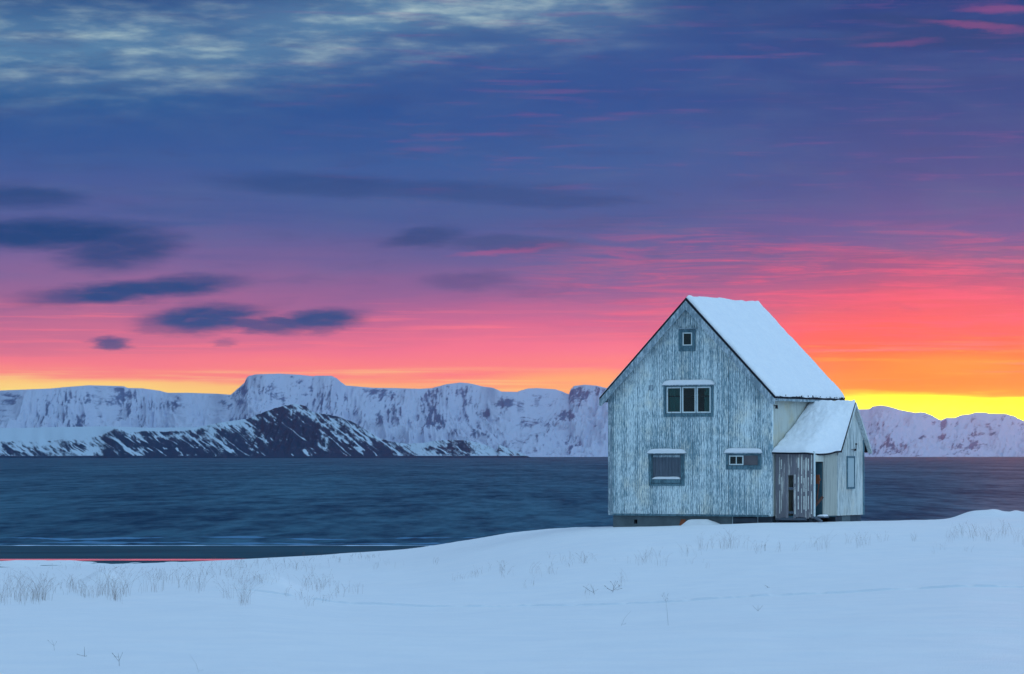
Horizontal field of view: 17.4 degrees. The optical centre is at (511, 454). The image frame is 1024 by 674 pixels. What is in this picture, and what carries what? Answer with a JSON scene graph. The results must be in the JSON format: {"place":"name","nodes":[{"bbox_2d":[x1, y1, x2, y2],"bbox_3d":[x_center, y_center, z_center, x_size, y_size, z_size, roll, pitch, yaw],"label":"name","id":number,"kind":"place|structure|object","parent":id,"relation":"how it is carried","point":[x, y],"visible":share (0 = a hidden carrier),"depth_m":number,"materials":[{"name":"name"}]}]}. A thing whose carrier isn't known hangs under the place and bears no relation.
{"place":"outdoors","nodes":[
{"label":"outdoors","id":0,"kind":"place"},
{"bbox_2d":[0,546,424,565],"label":"beach","id":1,"kind":"structure","parent":0,"point":[127,552],"depth_m":270.01,"materials":[{"name":"black sand"}]},
{"bbox_2d":[0,559,235,560],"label":"tidal pool","id":2,"kind":"structure","parent":1,"relation":"on","point":[124,559],"depth_m":247.15,"materials":[{"name":"blue liquid"}]},
{"bbox_2d":[0,404,530,457],"bbox_3d":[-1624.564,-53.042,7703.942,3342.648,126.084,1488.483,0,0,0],"label":"rocky headland","id":3,"kind":"structure","parent":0,"point":[294,431],"depth_m":7243.67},
{"bbox_2d":[0,509,1023,673],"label":"snow field","id":4,"kind":"structure","parent":0,"point":[902,599],"depth_m":70.31,"materials":[{"name":"white snow"}]},
{"bbox_2d":[0,519,1023,604],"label":"dry grass","id":5,"kind":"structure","parent":4,"relation":"on","point":[18,582],"depth_m":84.21,"materials":[{"name":"beige plant"}]},
{"bbox_2d":[681,519,718,525],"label":"snow heap","id":6,"kind":"object","parent":4,"relation":"on","point":[699,522],"visible":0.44,"depth_m":140.79,"materials":[{"name":"white snow"}]},
{"bbox_2d":[599,295,871,526],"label":"wooden house","id":7,"kind":"structure","parent":4,"relation":"on","point":[724,411],"depth_m":141.80,"materials":[{"name":"white wood"}]},
{"bbox_2d":[647,448,685,485],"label":"window","id":8,"kind":"structure","parent":7,"relation":"in","point":[666,466],"depth_m":142.34,"materials":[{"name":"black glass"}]},
{"bbox_2d":[676,328,697,350],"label":"window","id":9,"kind":"structure","parent":7,"relation":"in","point":[681,331],"depth_m":141.85,"materials":[{"name":"white paint"}]},
{"bbox_2d":[662,380,714,416],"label":"window","id":10,"kind":"structure","parent":7,"relation":"in","point":[672,406],"depth_m":141.92,"materials":[{"name":"white paint"}]},
{"bbox_2d":[724,448,762,469],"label":"window","id":11,"kind":"structure","parent":7,"relation":"in","point":[751,457],"depth_m":140.51,"materials":[{"name":"white paint"}]},
{"bbox_2d":[0,457,1023,545],"bbox_3d":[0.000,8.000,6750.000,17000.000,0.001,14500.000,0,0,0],"label":"sea","id":12,"kind":"structure","parent":0,"point":[198,501],"depth_m":634.33,"materials":[{"name":"liquid"}]},
{"bbox_2d":[0,545,431,545],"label":"shore foam","id":13,"kind":"object","parent":12,"relation":"on","point":[205,545],"visible":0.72,"depth_m":292.68,"materials":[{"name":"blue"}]},
{"bbox_2d":[0,541,445,544],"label":"backwash","id":14,"kind":"object","parent":12,"relation":"on","point":[97,542],"visible":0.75,"depth_m":299.66,"materials":[{"name":"blue liquid"}]},
{"bbox_2d":[14,536,481,540],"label":"backwash","id":15,"kind":"object","parent":12,"relation":"on","point":[68,539],"visible":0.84,"depth_m":317.53,"materials":[{"name":"blue liquid"}]},
{"bbox_2d":[0,374,1023,456],"bbox_3d":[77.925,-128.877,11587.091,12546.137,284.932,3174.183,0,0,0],"label":"snowy mountain range","id":16,"kind":"structure","parent":0,"point":[536,422],"depth_m":11089.38,"materials":[{"name":"white snow"}]},
{"bbox_2d":[0,0,1023,420],"label":"sky","id":17,"kind":"structure","parent":0,"point":[197,196],"materials":[{"name":"blue"}]}
]}

